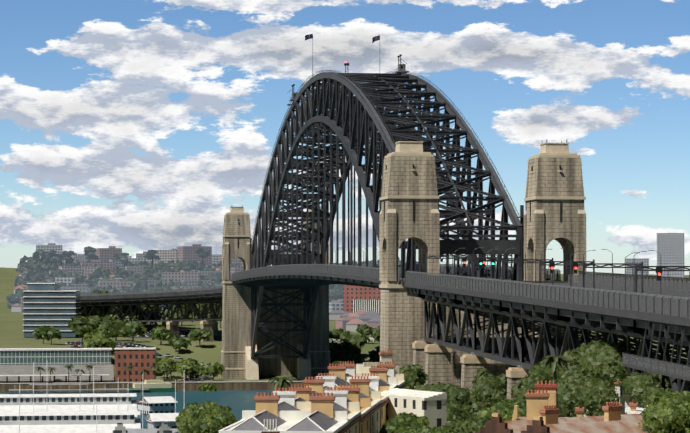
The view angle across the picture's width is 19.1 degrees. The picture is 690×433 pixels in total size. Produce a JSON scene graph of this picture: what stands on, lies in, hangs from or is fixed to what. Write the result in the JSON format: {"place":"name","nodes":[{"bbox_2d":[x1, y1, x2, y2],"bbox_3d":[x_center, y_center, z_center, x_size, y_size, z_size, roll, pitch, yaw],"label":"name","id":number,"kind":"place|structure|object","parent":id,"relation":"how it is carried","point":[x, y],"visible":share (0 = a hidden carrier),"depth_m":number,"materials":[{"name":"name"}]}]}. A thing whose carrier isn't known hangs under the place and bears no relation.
{"place":"outdoors","nodes":[
{"label":"outdoors","id":0,"kind":"place"},
{"bbox_2d":[35,365,176,375],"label":"park palm fronds","id":1,"kind":"object","parent":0,"point":[169,370],"visible":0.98,"depth_m":1052.98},
{"bbox_2d":[115,349,155,381],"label":"brick building","id":2,"kind":"structure","parent":0,"point":[141,359],"depth_m":1064.86,"materials":[{"name":"red brick"}]},
{"bbox_2d":[114,348,156,349],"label":"roof parapet","id":3,"kind":"structure","parent":2,"relation":"on","point":[134,348],"depth_m":1064.80,"materials":[{"name":"white concrete"}]},
{"bbox_2d":[0,390,280,428],"bbox_3d":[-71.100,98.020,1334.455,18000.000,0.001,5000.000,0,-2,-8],"label":"harbour water","id":4,"kind":"structure","parent":0,"point":[237,402],"depth_m":1000.52,"materials":[{"name":"teal liquid"}]},
{"bbox_2d":[9,384,148,393],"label":"wharf","id":5,"kind":"structure","parent":4,"relation":"on","point":[69,389],"depth_m":1029.65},
{"bbox_2d":[128,387,176,392],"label":"ferry hull","id":6,"kind":"object","parent":4,"relation":"on","point":[172,389],"visible":0.57,"depth_m":1037.21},
{"bbox_2d":[133,380,171,387],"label":"ferry","id":7,"kind":"object","parent":6,"relation":"on","point":[154,384],"visible":0.89,"depth_m":1038.29,"materials":[{"name":"beige metal"}]},
{"bbox_2d":[0,362,686,432],"bbox_3d":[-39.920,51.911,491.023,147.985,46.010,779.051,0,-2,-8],"label":"buildings","id":8,"kind":"structure","parent":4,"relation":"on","point":[147,409],"depth_m":670.66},
{"bbox_2d":[232,391,372,430],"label":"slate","id":9,"kind":"object","parent":8,"relation":"on","point":[323,422],"visible":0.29,"depth_m":292.81,"materials":[{"name":"grey stone"}]},
{"bbox_2d":[295,374,397,409],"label":"dark roof","id":10,"kind":"object","parent":8,"relation":"on","point":[338,381],"visible":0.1,"depth_m":403.56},
{"bbox_2d":[268,356,567,390],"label":"palm fronds","id":11,"kind":"object","parent":8,"relation":"on","point":[553,361],"visible":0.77,"depth_m":361.10,"materials":[{"name":"green plant"}]},
{"bbox_2d":[399,341,681,432],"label":"foliage","id":12,"kind":"object","parent":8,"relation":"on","point":[650,375],"visible":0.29,"depth_m":369.71,"materials":[{"name":"green plant"}]},
{"bbox_2d":[11,266,379,328],"bbox_3d":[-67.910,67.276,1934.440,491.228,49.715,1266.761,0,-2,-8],"label":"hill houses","id":13,"kind":"structure","parent":0,"point":[341,324],"depth_m":1326.20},
{"bbox_2d":[13,267,379,321],"bbox_3d":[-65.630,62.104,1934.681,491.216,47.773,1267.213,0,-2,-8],"label":"house roofs","id":14,"kind":"structure","parent":13,"relation":"on","point":[372,316],"depth_m":1372.41,"materials":[{"name":"grey tile"}]},
{"bbox_2d":[0,391,644,432],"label":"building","id":15,"kind":"structure","parent":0,"point":[59,410],"depth_m":676.52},
{"bbox_2d":[135,384,621,432],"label":"building wall","id":16,"kind":"structure","parent":15,"relation":"on","point":[548,386],"depth_m":335.87,"materials":[{"name":"brown"}]},
{"bbox_2d":[0,267,688,382],"bbox_3d":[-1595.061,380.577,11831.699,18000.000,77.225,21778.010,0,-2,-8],"label":"ground","id":17,"kind":"structure","parent":0,"point":[12,333],"depth_m":1186.91,"materials":[{"name":"green plant"}]},
{"bbox_2d":[24,284,79,336],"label":"office building","id":18,"kind":"structure","parent":17,"relation":"on","point":[49,305],"depth_m":1231.03,"materials":[{"name":"blue glass"}]},
{"bbox_2d":[6,375,101,382],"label":"doorways","id":19,"kind":"structure","parent":17,"relation":"on","point":[54,379],"depth_m":1052.84,"materials":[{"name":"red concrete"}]},
{"bbox_2d":[0,350,110,364],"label":"building upper facade","id":20,"kind":"structure","parent":17,"relation":"on","point":[69,357],"depth_m":1072.37,"materials":[{"name":"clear glass"}]},
{"bbox_2d":[0,283,111,375],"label":"floor slabs","id":21,"kind":"structure","parent":17,"relation":"on","point":[18,349],"depth_m":1230.12,"materials":[{"name":"paint"}]},
{"bbox_2d":[0,364,113,382],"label":"building wall","id":22,"kind":"structure","parent":17,"relation":"on","point":[28,369],"depth_m":1063.18,"materials":[{"name":"concrete"}]},
{"bbox_2d":[32,324,224,390],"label":"trees","id":23,"kind":"object","parent":17,"relation":"on","point":[162,361],"visible":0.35,"depth_m":1086.33,"materials":[{"name":"green plant"}]},
{"bbox_2d":[49,256,239,289],"bbox_3d":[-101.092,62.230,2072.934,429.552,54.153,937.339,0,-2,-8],"label":"distant buildings","id":24,"kind":"structure","parent":17,"relation":"on","point":[167,277],"depth_m":1879.32,"materials":[{"name":"grey concrete"}]},
{"bbox_2d":[51,250,242,276],"bbox_3d":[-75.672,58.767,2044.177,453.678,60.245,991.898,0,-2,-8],"label":"distant buildings","id":25,"kind":"structure","parent":17,"relation":"on","point":[166,256],"depth_m":2355.62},
{"bbox_2d":[0,381,302,383],"bbox_3d":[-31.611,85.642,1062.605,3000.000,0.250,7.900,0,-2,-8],"label":"promenade paving","id":26,"kind":"structure","parent":17,"relation":"on","point":[144,382],"depth_m":1050.40,"materials":[{"name":"beige concrete"}]},
{"bbox_2d":[0,382,304,391],"bbox_3d":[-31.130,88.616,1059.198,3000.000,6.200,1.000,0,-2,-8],"label":"seawall","id":27,"kind":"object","parent":17,"relation":"on","point":[221,386],"depth_m":1047.31,"materials":[{"name":"stone"}]},
{"bbox_2d":[21,244,284,313],"bbox_3d":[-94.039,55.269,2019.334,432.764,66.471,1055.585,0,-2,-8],"label":"distant buildings","id":28,"kind":"structure","parent":17,"relation":"on","point":[105,255],"depth_m":2327.15,"materials":[{"name":"grey concrete"}]},
{"bbox_2d":[129,334,188,337],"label":"car park","id":29,"kind":"structure","parent":17,"relation":"on","point":[136,336],"depth_m":1239.94,"materials":[{"name":"grey asphalt"}]},
{"bbox_2d":[119,346,210,381],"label":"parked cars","id":30,"kind":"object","parent":17,"relation":"on","point":[192,379],"visible":0.12,"depth_m":1084.14,"materials":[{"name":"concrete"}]},
{"bbox_2d":[65,331,213,380],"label":"cars","id":31,"kind":"object","parent":30,"relation":"on","point":[146,335],"depth_m":1142.43,"materials":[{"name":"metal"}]},
{"bbox_2d":[66,330,211,379],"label":"car windows","id":32,"kind":"structure","parent":31,"relation":"attached to","point":[117,343],"depth_m":1147.46,"materials":[{"name":"black glass"}]},
{"bbox_2d":[26,251,332,291],"bbox_3d":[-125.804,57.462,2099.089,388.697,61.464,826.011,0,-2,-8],"label":"distant buildings","id":33,"kind":"structure","parent":17,"relation":"on","point":[82,287],"depth_m":1790.35,"materials":[{"name":"grey concrete"}]},
{"bbox_2d":[36,243,342,311],"bbox_3d":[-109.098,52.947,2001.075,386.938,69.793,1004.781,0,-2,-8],"label":"distant buildings","id":34,"kind":"structure","parent":17,"relation":"on","point":[67,281],"depth_m":2378.29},
{"bbox_2d":[19,272,369,331],"bbox_3d":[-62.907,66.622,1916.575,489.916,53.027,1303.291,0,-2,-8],"label":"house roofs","id":35,"kind":"structure","parent":17,"relation":"on","point":[349,327],"depth_m":1330.85,"materials":[{"name":"beige"}]},
{"bbox_2d":[11,265,367,323],"bbox_3d":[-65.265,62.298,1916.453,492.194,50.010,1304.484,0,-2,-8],"label":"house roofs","id":36,"kind":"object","parent":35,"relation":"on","point":[351,316],"depth_m":1371.27,"materials":[{"name":"tile"}]},
{"bbox_2d":[40,315,365,382],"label":"tree trunks","id":37,"kind":"object","parent":17,"relation":"on","point":[129,370],"visible":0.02,"depth_m":1088.78,"materials":[{"name":"brown wood"}]},
{"bbox_2d":[33,290,379,390],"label":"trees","id":38,"kind":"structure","parent":17,"relation":"on","point":[131,329],"depth_m":1154.32,"materials":[{"name":"green plant"}]},
{"bbox_2d":[42,290,379,363],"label":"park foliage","id":39,"kind":"object","parent":38,"relation":"on","point":[190,316],"visible":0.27,"depth_m":1173.72,"materials":[{"name":"green plant"}]},
{"bbox_2d":[6,246,417,310],"bbox_3d":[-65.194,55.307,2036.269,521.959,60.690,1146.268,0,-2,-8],"label":"hill foliage","id":40,"kind":"object","parent":17,"relation":"on","point":[89,253],"visible":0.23,"depth_m":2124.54,"materials":[{"name":"green plant"}]},
{"bbox_2d":[333,338,373,341],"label":"white kirribilli flats","id":41,"kind":"structure","parent":17,"relation":"on","point":[371,340],"depth_m":1200.66,"materials":[{"name":"white paint"}]},
{"bbox_2d":[343,285,380,312],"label":"brick building","id":42,"kind":"structure","parent":17,"relation":"on","point":[351,293],"depth_m":1464.06,"materials":[{"name":"red brick"}]},
{"bbox_2d":[353,300,378,312],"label":"kirribilli tower fins","id":43,"kind":"object","parent":42,"relation":"attached to","point":[366,305],"visible":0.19,"depth_m":1462.97,"materials":[{"name":"white concrete"}]},
{"bbox_2d":[354,300,379,313],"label":"kirribilli tower glazing","id":44,"kind":"structure","parent":42,"relation":"attached to","point":[367,305],"depth_m":1463.41,"materials":[{"name":"grey glass"}]},
{"bbox_2d":[162,156,689,416],"bbox_3d":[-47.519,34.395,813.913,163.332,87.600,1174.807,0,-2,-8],"label":"bridge pylons","id":45,"kind":"object","parent":17,"relation":"on","point":[401,321],"visible":0.56,"depth_m":575.93,"materials":[{"name":"beige stone"}]},
{"bbox_2d":[130,321,528,377],"bbox_3d":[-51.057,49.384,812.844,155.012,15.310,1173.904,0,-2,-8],"label":"pier caps","id":46,"kind":"object","parent":45,"relation":"on","point":[467,359],"visible":0.33,"depth_m":496.52,"materials":[{"name":"beige stone"}]},
{"bbox_2d":[131,320,521,367],"bbox_3d":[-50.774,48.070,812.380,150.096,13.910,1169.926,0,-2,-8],"label":"pier bearings","id":47,"kind":"object","parent":46,"relation":"on","point":[472,353],"visible":0.25,"depth_m":542.66,"materials":[{"name":"metal"}]},
{"bbox_2d":[80,54,689,396],"bbox_3d":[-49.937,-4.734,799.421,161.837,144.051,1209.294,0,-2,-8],"label":"bridge steelwork","id":48,"kind":"object","parent":46,"relation":"on","point":[350,125],"visible":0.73,"depth_m":697.98,"materials":[{"name":"metal"}]},
{"bbox_2d":[305,34,379,43],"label":"flag cloth","id":49,"kind":"object","parent":48,"relation":"attached to","point":[307,37],"visible":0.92,"depth_m":845.87,"materials":[{"name":"blue"}]},
{"bbox_2d":[80,272,689,380],"bbox_3d":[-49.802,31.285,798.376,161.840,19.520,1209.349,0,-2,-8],"label":"bridge deck","id":50,"kind":"structure","parent":48,"relation":"on","point":[678,321],"depth_m":438.75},
{"bbox_2d":[80,264,689,377],"bbox_3d":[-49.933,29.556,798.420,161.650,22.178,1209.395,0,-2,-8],"label":"bridge fences","id":51,"kind":"object","parent":50,"relation":"on","point":[681,285],"visible":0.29,"depth_m":465.29,"materials":[{"name":"grey metal"}]},
{"bbox_2d":[251,72,521,252],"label":"bridge top chords","id":52,"kind":"object","parent":48,"relation":"attached to","point":[348,85],"visible":0.5,"depth_m":701.95,"materials":[{"name":"grey metal"}]},
{"bbox_2d":[287,64,652,252],"bbox_3d":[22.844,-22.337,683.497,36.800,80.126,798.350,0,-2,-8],"label":"bridge cranes","id":53,"kind":"object","parent":48,"relation":"on","point":[403,69],"visible":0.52,"depth_m":793.64},
{"bbox_2d":[271,65,661,280],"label":"signal lights","id":54,"kind":"object","parent":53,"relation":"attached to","point":[575,264],"visible":0.65,"depth_m":423.96},
{"bbox_2d":[224,164,560,221],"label":"window slits","id":55,"kind":"object","parent":45,"relation":"on","point":[530,202],"visible":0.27,"depth_m":575.49,"materials":[{"name":"black"}]},
{"bbox_2d":[221,141,585,379],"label":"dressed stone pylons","id":56,"kind":"object","parent":45,"relation":"on","point":[415,148],"visible":0.31,"depth_m":579.76,"materials":[{"name":"beige stone"}]},
{"bbox_2d":[626,233,684,279],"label":"distant towers","id":57,"kind":"structure","parent":17,"relation":"on","point":[670,248],"depth_m":2253.38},
{"bbox_2d":[0,0,689,274],"label":"sky","id":58,"kind":"structure","parent":0,"point":[133,126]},
{"bbox_2d":[174,339,689,432],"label":"trees","id":59,"kind":"object","parent":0,"point":[480,390],"depth_m":368.99,"materials":[{"name":"green plant"}]},
{"bbox_2d":[175,390,689,432],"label":"trees","id":60,"kind":"object","parent":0,"point":[505,417],"depth_m":292.60,"materials":[{"name":"green plant"}]},
{"bbox_3d":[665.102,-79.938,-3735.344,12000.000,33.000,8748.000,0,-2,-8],"label":"shore","id":61,"kind":"structure","parent":0,"visible":0},
{"bbox_2d":[113,423,177,432],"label":"grey wall","id":62,"kind":"structure","parent":61,"relation":"on","point":[120,428],"depth_m":491.25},
{"bbox_2d":[125,364,375,432],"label":"grey roof","id":63,"kind":"object","parent":62,"relation":"on","point":[155,430],"visible":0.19,"depth_m":499.45,"materials":[{"name":"grey metal"}]},
{"bbox_2d":[295,356,403,432],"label":"building walls","id":64,"kind":"structure","parent":61,"relation":"on","point":[354,407],"depth_m":366.22,"materials":[{"name":"beige paint"}]},
{"bbox_2d":[386,397,446,427],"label":"building","id":65,"kind":"structure","parent":61,"relation":"on","point":[434,412],"depth_m":375.66,"materials":[{"name":"white paint"}]},
{"bbox_2d":[226,368,640,432],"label":"roofs","id":66,"kind":"structure","parent":61,"relation":"on","point":[291,418],"depth_m":367.68,"materials":[{"name":"white metal"}]},
{"bbox_2d":[254,352,637,414],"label":"chimneys","id":67,"kind":"object","parent":66,"relation":"on","point":[527,395],"visible":0.85,"depth_m":337.21,"materials":[{"name":"brick"}]},
{"bbox_2d":[257,350,634,408],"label":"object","id":68,"kind":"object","parent":67,"relation":"on","point":[616,403],"visible":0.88,"depth_m":335.43,"materials":[{"name":"ceramic"}]},
{"bbox_2d":[256,370,647,432],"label":"chimneys","id":69,"kind":"object","parent":66,"relation":"on","point":[534,405],"visible":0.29,"depth_m":328.08,"materials":[{"name":"brick"}]},
{"bbox_2d":[502,413,645,432],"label":"roof","id":70,"kind":"structure","parent":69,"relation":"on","point":[627,423],"depth_m":284.82,"materials":[{"name":"metal"}]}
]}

